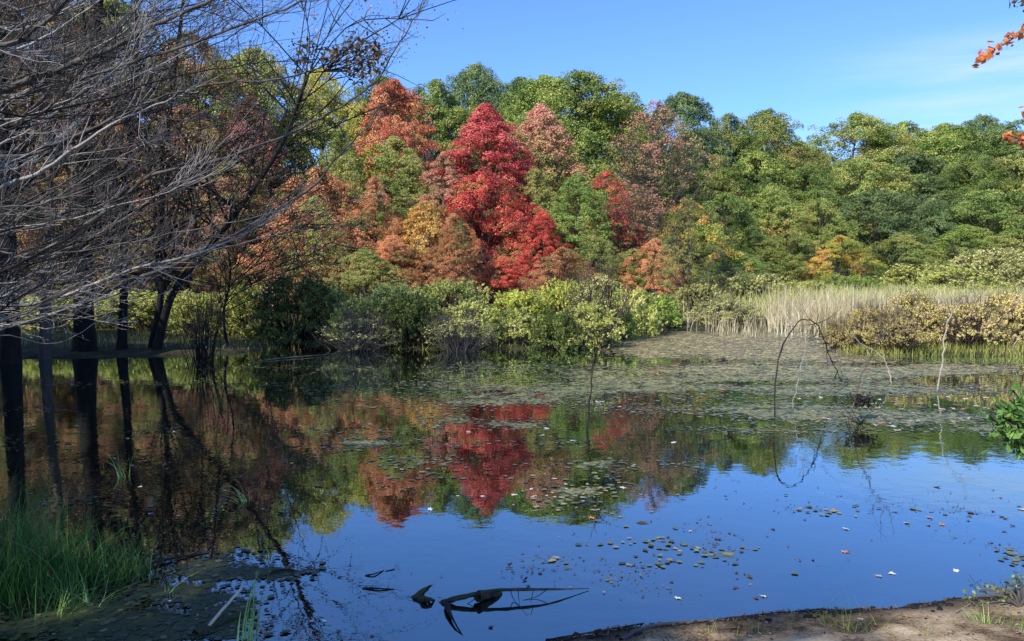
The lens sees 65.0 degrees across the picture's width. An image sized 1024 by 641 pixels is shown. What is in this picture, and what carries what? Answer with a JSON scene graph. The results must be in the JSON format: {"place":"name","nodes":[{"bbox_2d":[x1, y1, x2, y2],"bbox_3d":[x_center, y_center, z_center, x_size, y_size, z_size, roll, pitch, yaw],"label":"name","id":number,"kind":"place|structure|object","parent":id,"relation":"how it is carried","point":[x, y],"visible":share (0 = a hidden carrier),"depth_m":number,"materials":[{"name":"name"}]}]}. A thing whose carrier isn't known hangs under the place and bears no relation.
{"place":"outdoors","nodes":[
{"label":"outdoors","id":0,"kind":"place"},
{"bbox_2d":[0,330,1023,640],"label":"pond water","id":1,"kind":"structure","parent":0,"point":[460,536],"depth_m":9.40,"materials":[{"name":"liquid"}]},
{"bbox_2d":[0,483,92,608],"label":"sedge clump","id":2,"kind":"object","parent":1,"relation":"in","point":[7,593],"visible":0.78,"depth_m":6.20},
{"bbox_2d":[165,272,227,363],"bbox_3d":[-8.825,0.027,22.515,1.514,2.796,1.878,2,4,34],"label":"shrub","id":3,"kind":"object","parent":1,"relation":"in","point":[201,358],"visible":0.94,"depth_m":22.67,"materials":[{"name":"brown plant"}]},
{"bbox_2d":[0,333,1021,640],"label":"duckweed","id":4,"kind":"object","parent":1,"relation":"on","point":[88,623],"visible":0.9,"depth_m":13.66,"materials":[{"name":"plant"}]},
{"bbox_2d":[0,331,1023,640],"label":"lily pads","id":5,"kind":"object","parent":1,"relation":"on","point":[732,341],"visible":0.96,"depth_m":15.30,"materials":[{"name":"plant"}]},
{"bbox_2d":[13,0,1023,176],"label":"sky","id":6,"kind":"structure","parent":0,"point":[816,62],"materials":[{"name":"blue"}]},
{"bbox_2d":[21,227,1023,640],"bbox_3d":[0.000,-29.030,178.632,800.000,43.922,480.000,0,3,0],"label":"ground","id":7,"kind":"structure","parent":0,"point":[809,629],"depth_m":5.62,"materials":[{"name":"soil"}]},
{"bbox_2d":[0,484,139,600],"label":"sedge clump","id":8,"kind":"object","parent":7,"relation":"on","point":[55,571],"visible":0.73,"depth_m":6.38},
{"bbox_2d":[0,488,142,600],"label":"sedge clump","id":9,"kind":"object","parent":7,"relation":"on","point":[93,560],"visible":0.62,"depth_m":6.59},
{"bbox_2d":[0,0,228,364],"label":"broadleaf tree","id":10,"kind":"object","parent":7,"relation":"on","point":[10,351],"visible":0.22,"depth_m":21.98,"materials":[{"name":"brown plant"}]},
{"bbox_2d":[67,514,183,590],"bbox_3d":[-3.248,1.889,6.567,1.072,0.678,0.984,2,4,26],"label":"sedge clump","id":11,"kind":"object","parent":7,"relation":"on","point":[127,572],"visible":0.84,"depth_m":6.55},
{"bbox_2d":[2,0,256,358],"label":"broadleaf tree","id":12,"kind":"object","parent":7,"relation":"on","point":[45,351],"visible":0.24,"depth_m":23.43,"materials":[{"name":"brown plant"}]},
{"bbox_2d":[1,0,270,351],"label":"broadleaf tree","id":13,"kind":"object","parent":7,"relation":"on","point":[79,344],"visible":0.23,"depth_m":24.88,"materials":[{"name":"brown plant"}]},
{"bbox_2d":[65,286,209,330],"bbox_3d":[-15.140,-0.523,32.956,5.914,1.873,5.336,0,3,0],"label":"shrub","id":14,"kind":"object","parent":7,"relation":"on","point":[138,313],"visible":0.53,"depth_m":31.96,"materials":[{"name":"green plant"}]},
{"bbox_2d":[2,0,278,347],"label":"broadleaf tree","id":15,"kind":"object","parent":7,"relation":"on","point":[161,284],"visible":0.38,"depth_m":24.75,"materials":[{"name":"brown plant"}]},
{"bbox_2d":[47,0,234,284],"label":"oak tree","id":16,"kind":"object","parent":7,"relation":"on","point":[158,41],"visible":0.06,"depth_m":51.05,"materials":[{"name":"green plant"}]},
{"bbox_2d":[16,0,266,349],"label":"broadleaf tree","id":17,"kind":"object","parent":7,"relation":"on","point":[122,342],"visible":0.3,"depth_m":24.52,"materials":[{"name":"brown plant"}]},
{"bbox_2d":[0,0,309,332],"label":"bare tree","id":18,"kind":"object","parent":7,"relation":"on","point":[16,63],"visible":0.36,"depth_m":10.98,"materials":[{"name":"grey plant"}]},
{"bbox_2d":[100,175,211,301],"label":"oak tree","id":19,"kind":"object","parent":7,"relation":"on","point":[152,285],"visible":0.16,"depth_m":42.77,"materials":[{"name":"brown plant"}]},
{"bbox_2d":[121,103,251,306],"bbox_3d":[-20.048,-6.803,49.522,8.222,13.070,9.400,-1,3,-15],"label":"oak tree","id":20,"kind":"object","parent":7,"relation":"on","point":[188,125],"visible":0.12,"depth_m":48.75,"materials":[{"name":"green plant"}]},
{"bbox_2d":[138,29,264,296],"bbox_3d":[-22.121,-10.576,56.815,9.931,20.123,13.444,0,3,2],"label":"oak tree","id":21,"kind":"object","parent":7,"relation":"on","point":[189,81],"visible":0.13,"depth_m":55.90,"materials":[{"name":"brown plant"}]},
{"bbox_2d":[152,284,256,336],"bbox_3d":[-11.972,-0.450,31.113,3.923,2.216,3.768,-2,4,-26],"label":"shrub","id":22,"kind":"object","parent":7,"relation":"on","point":[183,303],"visible":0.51,"depth_m":30.47,"materials":[{"name":"green plant"}]},
{"bbox_2d":[17,47,396,344],"bbox_3d":[-9.800,-3.670,27.545,11.691,9.570,10.890,0,3,0],"label":"broadleaf tree","id":23,"kind":"object","parent":7,"relation":"on","point":[255,278],"visible":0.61,"depth_m":26.59,"materials":[{"name":"brown plant"}]},
{"bbox_2d":[0,0,420,343],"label":"bare tree","id":24,"kind":"object","parent":7,"relation":"on","point":[47,73],"visible":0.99,"depth_m":6.95,"materials":[{"name":"grey plant"}]},
{"bbox_2d":[0,0,427,343],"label":"bare tree","id":25,"kind":"object","parent":7,"relation":"on","point":[186,258],"visible":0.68,"depth_m":8.89,"materials":[{"name":"grey plant"}]},
{"bbox_2d":[146,160,284,304],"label":"oak tree","id":26,"kind":"object","parent":7,"relation":"on","point":[255,197],"visible":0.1,"depth_m":47.48,"materials":[{"name":"brown plant"}]},
{"bbox_2d":[193,205,258,306],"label":"tree","id":27,"kind":"object","parent":7,"relation":"on","point":[240,269],"visible":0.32,"depth_m":42.99,"materials":[{"name":"orange plant"}]},
{"bbox_2d":[23,0,463,349],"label":"broadleaf tree","id":28,"kind":"object","parent":7,"relation":"on","point":[159,337],"visible":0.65,"depth_m":23.62,"materials":[{"name":"brown plant"}]},
{"bbox_2d":[193,90,304,275],"bbox_3d":[-17.370,-7.870,53.491,7.972,14.810,7.662,3,4,40],"label":"maple tree","id":29,"kind":"object","parent":7,"relation":"on","point":[251,97],"visible":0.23,"depth_m":52.71,"materials":[{"name":"red plant"}]},
{"bbox_2d":[210,275,289,336],"bbox_3d":[-9.880,-0.618,30.941,3.210,2.668,3.083,-2,4,-33],"label":"shrub","id":30,"kind":"object","parent":7,"relation":"on","point":[246,330],"visible":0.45,"depth_m":30.25,"materials":[{"name":"green plant"}]},
{"bbox_2d":[181,45,354,277],"bbox_3d":[-19.925,-10.886,61.129,13.374,20.106,12.863,2,4,33],"label":"oak tree","id":31,"kind":"object","parent":7,"relation":"on","point":[256,91],"visible":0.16,"depth_m":59.80,"materials":[{"name":"green plant"}]},
{"bbox_2d":[246,267,343,346],"bbox_3d":[-8.035,-0.562,29.489,3.339,2.911,3.701,2,4,30],"label":"shrub","id":32,"kind":"object","parent":7,"relation":"on","point":[282,308],"visible":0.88,"depth_m":29.07,"materials":[{"name":"green plant"}]},
{"bbox_2d":[237,208,355,311],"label":"maple tree","id":33,"kind":"object","parent":7,"relation":"on","point":[246,263],"visible":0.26,"depth_m":43.23,"materials":[{"name":"orange plant"}]},
{"bbox_2d":[267,196,361,304],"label":"tree","id":34,"kind":"object","parent":7,"relation":"on","point":[315,240],"visible":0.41,"depth_m":42.74,"materials":[{"name":"orange plant"}]},
{"bbox_2d":[257,166,372,298],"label":"maple tree","id":35,"kind":"object","parent":7,"relation":"on","point":[333,188],"visible":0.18,"depth_m":50.12,"materials":[{"name":"orange plant"}]},
{"bbox_2d":[267,67,372,216],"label":"maple tree","id":36,"kind":"object","parent":7,"relation":"on","point":[322,90],"visible":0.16,"depth_m":63.07,"materials":[{"name":"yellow plant"}]},
{"bbox_2d":[309,129,391,298],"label":"tree","id":37,"kind":"object","parent":7,"relation":"on","point":[356,173],"visible":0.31,"depth_m":54.94,"materials":[{"name":"green plant"}]},
{"bbox_2d":[300,217,414,302],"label":"maple tree","id":38,"kind":"object","parent":7,"relation":"on","point":[359,240],"visible":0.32,"depth_m":44.89,"materials":[{"name":"orange plant"}]},
{"bbox_2d":[310,303,407,351],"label":"shrub","id":39,"kind":"object","parent":7,"relation":"on","point":[367,341],"visible":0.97,"depth_m":26.41,"materials":[{"name":"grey plant"}]},
{"bbox_2d":[323,284,404,343],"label":"shrub","id":40,"kind":"object","parent":7,"relation":"on","point":[381,304],"visible":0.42,"depth_m":28.10,"materials":[{"name":"green plant"}]},
{"bbox_2d":[322,247,408,301],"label":"tree","id":41,"kind":"object","parent":7,"relation":"on","point":[372,270],"visible":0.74,"depth_m":41.34,"materials":[{"name":"green plant"}]},
{"bbox_2d":[325,176,408,294],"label":"tree","id":42,"kind":"object","parent":7,"relation":"on","point":[373,182],"visible":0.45,"depth_m":46.67,"materials":[{"name":"orange plant"}]},
{"bbox_2d":[341,136,447,235],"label":"tree","id":43,"kind":"object","parent":7,"relation":"on","point":[407,160],"visible":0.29,"depth_m":55.43,"materials":[{"name":"green plant"}]},
{"bbox_2d":[358,234,430,300],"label":"tree","id":44,"kind":"object","parent":7,"relation":"on","point":[394,247],"visible":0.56,"depth_m":43.86,"materials":[{"name":"orange plant"}]},
{"bbox_2d":[344,78,457,228],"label":"maple tree","id":45,"kind":"object","parent":7,"relation":"on","point":[401,129],"visible":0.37,"depth_m":60.68,"materials":[{"name":"orange plant"}]},
{"bbox_2d":[378,286,450,346],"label":"shrub","id":46,"kind":"object","parent":7,"relation":"on","point":[415,308],"visible":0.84,"depth_m":27.04,"materials":[{"name":"green plant"}]},
{"bbox_2d":[396,200,475,299],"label":"maple tree","id":47,"kind":"object","parent":7,"relation":"on","point":[412,216],"visible":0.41,"depth_m":46.62,"materials":[{"name":"orange plant"}]},
{"bbox_2d":[392,78,489,271],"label":"oak tree","id":48,"kind":"object","parent":7,"relation":"on","point":[443,111],"visible":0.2,"depth_m":75.27,"materials":[{"name":"green plant"}]},
{"bbox_2d":[398,151,485,303],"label":"maple tree","id":49,"kind":"object","parent":7,"relation":"on","point":[450,178],"visible":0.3,"depth_m":53.99,"materials":[{"name":"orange plant"}]},
{"bbox_2d":[415,213,481,310],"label":"tree","id":50,"kind":"object","parent":7,"relation":"on","point":[445,243],"visible":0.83,"depth_m":42.58,"materials":[{"name":"orange plant"}]},
{"bbox_2d":[415,265,503,331],"bbox_3d":[-2.223,-0.727,30.955,3.768,2.835,3.923,-1,3,-12],"label":"shrub","id":51,"kind":"object","parent":7,"relation":"on","point":[442,290],"visible":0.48,"depth_m":30.54,"materials":[{"name":"green plant"}]},
{"bbox_2d":[420,302,502,352],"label":"shrub","id":52,"kind":"object","parent":7,"relation":"on","point":[454,342],"visible":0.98,"depth_m":26.12,"materials":[{"name":"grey plant"}]},
{"bbox_2d":[422,61,515,269],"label":"oak tree","id":53,"kind":"object","parent":7,"relation":"on","point":[474,93],"visible":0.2,"depth_m":80.95,"materials":[{"name":"green plant"}]},
{"bbox_2d":[425,103,539,302],"bbox_3d":[-2.035,-7.776,55.845,9.614,14.556,9.021,2,4,33],"label":"maple tree","id":54,"kind":"object","parent":7,"relation":"on","point":[481,113],"visible":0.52,"depth_m":54.34,"materials":[{"name":"red plant"}]},
{"bbox_2d":[428,170,542,298],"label":"maple tree","id":55,"kind":"object","parent":7,"relation":"on","point":[467,191],"visible":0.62,"depth_m":49.76,"materials":[{"name":"red plant"}]},
{"bbox_2d":[463,255,546,310],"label":"maple tree","id":56,"kind":"object","parent":7,"relation":"on","point":[502,262],"visible":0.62,"depth_m":44.30,"materials":[{"name":"red plant"}]},
{"bbox_2d":[473,297,546,343],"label":"shrub","id":57,"kind":"object","parent":7,"relation":"on","point":[516,331],"visible":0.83,"depth_m":27.67,"materials":[{"name":"green plant"}]},
{"bbox_2d":[486,284,556,338],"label":"shrub","id":58,"kind":"object","parent":7,"relation":"on","point":[520,299],"visible":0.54,"depth_m":29.96,"materials":[{"name":"green plant"}]},
{"bbox_2d":[467,74,614,266],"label":"oak tree","id":59,"kind":"object","parent":7,"relation":"on","point":[518,108],"visible":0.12,"depth_m":73.29,"materials":[{"name":"green plant"}]},
{"bbox_2d":[512,210,577,291],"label":"tree","id":60,"kind":"object","parent":7,"relation":"on","point":[543,234],"visible":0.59,"depth_m":48.67,"materials":[{"name":"red plant"}]},
{"bbox_2d":[527,307,581,351],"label":"shrub","id":61,"kind":"object","parent":7,"relation":"on","point":[552,326],"visible":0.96,"depth_m":26.52,"materials":[{"name":"green plant"}]},
{"bbox_2d":[477,103,633,285],"bbox_3d":[2.756,-8.207,58.273,12.057,15.060,10.898,1,4,21],"label":"maple tree","id":62,"kind":"object","parent":7,"relation":"on","point":[561,149],"visible":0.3,"depth_m":57.63,"materials":[{"name":"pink plant"}]},
{"bbox_2d":[518,246,616,311],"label":"maple tree","id":63,"kind":"object","parent":7,"relation":"on","point":[564,253],"visible":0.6,"depth_m":43.55,"materials":[{"name":"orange plant"}]},
{"bbox_2d":[533,173,621,286],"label":"tree","id":64,"kind":"object","parent":7,"relation":"on","point":[569,184],"visible":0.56,"depth_m":51.05,"materials":[{"name":"green plant"}]},
{"bbox_2d":[489,67,681,248],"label":"oak tree","id":65,"kind":"object","parent":7,"relation":"on","point":[611,102],"visible":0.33,"depth_m":71.06,"materials":[{"name":"green plant"}]},
{"bbox_2d":[560,284,628,349],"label":"shrub","id":66,"kind":"object","parent":7,"relation":"on","point":[592,315],"visible":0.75,"depth_m":27.16,"materials":[{"name":"green plant"}]},
{"bbox_2d":[555,243,635,343],"bbox_3d":[3.048,-1.015,29.612,2.898,3.810,2.963,0,3,6],"label":"shrub","id":67,"kind":"object","parent":7,"relation":"on","point":[581,292],"visible":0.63,"depth_m":29.35,"materials":[{"name":"green green leaves"},{"name":"grey bark"}]},
{"bbox_2d":[564,170,658,288],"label":"maple tree","id":68,"kind":"object","parent":7,"relation":"on","point":[602,179],"visible":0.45,"depth_m":53.66,"materials":[{"name":"red plant"}]},
{"bbox_2d":[579,93,673,261],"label":"oak tree","id":69,"kind":"object","parent":7,"relation":"on","point":[615,123],"visible":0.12,"depth_m":74.13,"materials":[{"name":"green plant"}]},
{"bbox_2d":[600,282,667,337],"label":"shrub","id":70,"kind":"object","parent":7,"relation":"on","point":[641,299],"visible":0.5,"depth_m":32.62,"materials":[{"name":"green plant"}]},
{"bbox_2d":[595,184,689,291],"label":"maple tree","id":71,"kind":"object","parent":7,"relation":"on","point":[637,196],"visible":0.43,"depth_m":54.12,"materials":[{"name":"orange plant"}]},
{"bbox_2d":[614,238,692,303],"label":"tree","id":72,"kind":"object","parent":7,"relation":"on","point":[646,262],"visible":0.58,"depth_m":48.05,"materials":[{"name":"orange plant"}]},
{"bbox_2d":[590,99,727,294],"bbox_3d":[10.855,-8.552,60.069,10.756,15.537,10.446,0,3,1],"label":"maple tree","id":73,"kind":"object","parent":7,"relation":"on","point":[652,181],"visible":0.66,"depth_m":58.70,"materials":[{"name":"pink plant"}]},
{"bbox_2d":[624,129,740,276],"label":"maple tree","id":74,"kind":"object","parent":7,"relation":"on","point":[698,171],"visible":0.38,"depth_m":61.42,"materials":[{"name":"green plant"}]},
{"bbox_2d":[646,198,729,307],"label":"tree","id":75,"kind":"object","parent":7,"relation":"on","point":[666,240],"visible":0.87,"depth_m":42.52,"materials":[{"name":"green plant"}]},
{"bbox_2d":[643,91,746,246],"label":"oak tree","id":76,"kind":"object","parent":7,"relation":"on","point":[690,107],"visible":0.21,"depth_m":84.87,"materials":[{"name":"green plant"}]},
{"bbox_2d":[639,201,754,291],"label":"maple tree","id":77,"kind":"object","parent":7,"relation":"on","point":[714,232],"visible":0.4,"depth_m":58.09,"materials":[{"name":"green plant"}]},
{"bbox_2d":[664,153,776,271],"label":"oak tree","id":78,"kind":"object","parent":7,"relation":"on","point":[722,172],"visible":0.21,"depth_m":81.47,"materials":[{"name":"green plant"}]},
{"bbox_2d":[677,191,771,274],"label":"oak tree","id":79,"kind":"object","parent":7,"relation":"on","point":[741,221],"visible":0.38,"depth_m":70.92,"materials":[{"name":"green plant"}]},
{"bbox_2d":[686,112,785,262],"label":"oak tree","id":80,"kind":"object","parent":7,"relation":"on","point":[736,140],"visible":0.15,"depth_m":91.86,"materials":[{"name":"green plant"}]},
{"bbox_2d":[715,149,825,270],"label":"oak tree","id":81,"kind":"object","parent":7,"relation":"on","point":[757,161],"visible":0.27,"depth_m":85.82,"materials":[{"name":"green plant"}]},
{"bbox_2d":[726,185,819,281],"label":"oak tree","id":82,"kind":"object","parent":7,"relation":"on","point":[771,193],"visible":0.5,"depth_m":75.60,"materials":[{"name":"green plant"}]},
{"bbox_2d":[742,232,827,284],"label":"oak tree","id":83,"kind":"object","parent":7,"relation":"on","point":[796,240],"visible":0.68,"depth_m":66.86,"materials":[{"name":"green plant"}]},
{"bbox_2d":[724,107,854,229],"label":"oak tree","id":84,"kind":"object","parent":7,"relation":"on","point":[775,130],"visible":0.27,"depth_m":94.09,"materials":[{"name":"green plant"}]},
{"bbox_2d":[752,162,869,274],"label":"oak tree","id":85,"kind":"object","parent":7,"relation":"on","point":[816,173],"visible":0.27,"depth_m":87.02,"materials":[{"name":"green plant"}]},
{"bbox_2d":[775,196,880,280],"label":"oak tree","id":86,"kind":"object","parent":7,"relation":"on","point":[828,208],"visible":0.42,"depth_m":74.40,"materials":[{"name":"green plant"}]},
{"bbox_2d":[797,235,888,287],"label":"maple tree","id":87,"kind":"object","parent":7,"relation":"on","point":[835,243],"visible":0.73,"depth_m":65.48,"materials":[{"name":"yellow plant"}]},
{"bbox_2d":[672,277,1023,316],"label":"marsh grass","id":88,"kind":"structure","parent":7,"relation":"on","point":[856,290],"depth_m":45.36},
{"bbox_2d":[678,278,1023,331],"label":"cattails","id":89,"kind":"object","parent":7,"relation":"on","point":[775,314],"visible":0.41,"depth_m":38.11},
{"bbox_2d":[799,111,946,252],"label":"oak tree","id":90,"kind":"object","parent":7,"relation":"on","point":[877,134],"visible":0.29,"depth_m":104.43,"materials":[{"name":"green plant"}]},
{"bbox_2d":[813,154,935,271],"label":"oak tree","id":91,"kind":"object","parent":7,"relation":"on","point":[856,164],"visible":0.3,"depth_m":90.17,"materials":[{"name":"green plant"}]},
{"bbox_2d":[814,189,957,276],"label":"oak tree","id":92,"kind":"object","parent":7,"relation":"on","point":[884,227],"visible":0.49,"depth_m":78.08,"materials":[{"name":"green plant"}]},
{"bbox_2d":[860,310,929,352],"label":"shrub","id":93,"kind":"object","parent":7,"relation":"on","point":[908,337],"visible":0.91,"depth_m":25.13,"materials":[{"name":"plant"}]},
{"bbox_2d":[840,231,954,288],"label":"oak tree","id":94,"kind":"object","parent":7,"relation":"on","point":[905,237],"visible":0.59,"depth_m":67.26,"materials":[{"name":"green plant"}]},
{"bbox_2d":[874,281,946,345],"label":"shrub","id":95,"kind":"object","parent":7,"relation":"on","point":[910,301],"visible":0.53,"depth_m":26.39,"materials":[{"name":"plant"}]},
{"bbox_2d":[838,120,993,227],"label":"oak tree","id":96,"kind":"object","parent":7,"relation":"on","point":[906,125],"visible":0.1,"depth_m":105.44,"materials":[{"name":"green plant"}]},
{"bbox_2d":[867,151,971,267],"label":"oak tree","id":97,"kind":"object","parent":7,"relation":"on","point":[914,160],"visible":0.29,"depth_m":93.28,"materials":[{"name":"green plant"}]},
{"bbox_2d":[834,337,1023,356],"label":"shore grass","id":98,"kind":"structure","parent":7,"relation":"on","point":[964,347],"depth_m":25.06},
{"bbox_2d":[886,199,984,275],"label":"oak tree","id":99,"kind":"object","parent":7,"relation":"on","point":[923,228],"visible":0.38,"depth_m":78.04,"materials":[{"name":"green plant"}]},
{"bbox_2d":[901,257,1014,295],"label":"shrub","id":100,"kind":"object","parent":7,"relation":"on","point":[941,273],"visible":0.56,"depth_m":53.18,"materials":[{"name":"green plant"}]},
{"bbox_2d":[908,224,1023,286],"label":"oak tree","id":101,"kind":"object","parent":7,"relation":"on","point":[967,231],"visible":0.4,"depth_m":66.69,"materials":[{"name":"green plant"}]},
{"bbox_2d":[910,290,1023,349],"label":"shrub","id":102,"kind":"object","parent":7,"relation":"on","point":[968,325],"visible":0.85,"depth_m":25.59,"materials":[{"name":"plant"}]},
{"bbox_2d":[912,189,1023,266],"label":"oak tree","id":103,"kind":"object","parent":7,"relation":"on","point":[990,204],"visible":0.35,"depth_m":75.90,"materials":[{"name":"green plant"}]},
{"bbox_2d":[920,149,1023,247],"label":"oak tree","id":104,"kind":"object","parent":7,"relation":"on","point":[954,171],"visible":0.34,"depth_m":89.88,"materials":[{"name":"green plant"}]},
{"bbox_2d":[935,240,1023,288],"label":"shrub","id":105,"kind":"object","parent":7,"relation":"on","point":[994,261],"visible":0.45,"depth_m":62.58,"materials":[{"name":"green plant"}]},
{"bbox_2d":[972,285,1023,347],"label":"shrub","id":106,"kind":"object","parent":7,"relation":"on","point":[1006,302],"visible":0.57,"depth_m":26.17,"materials":[{"name":"plant"}]},
{"bbox_2d":[979,381,1023,459],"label":"leafy shrub","id":107,"kind":"object","parent":7,"relation":"on","point":[1010,423],"visible":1,"depth_m":4.71,"materials":[{"name":"green plant"}]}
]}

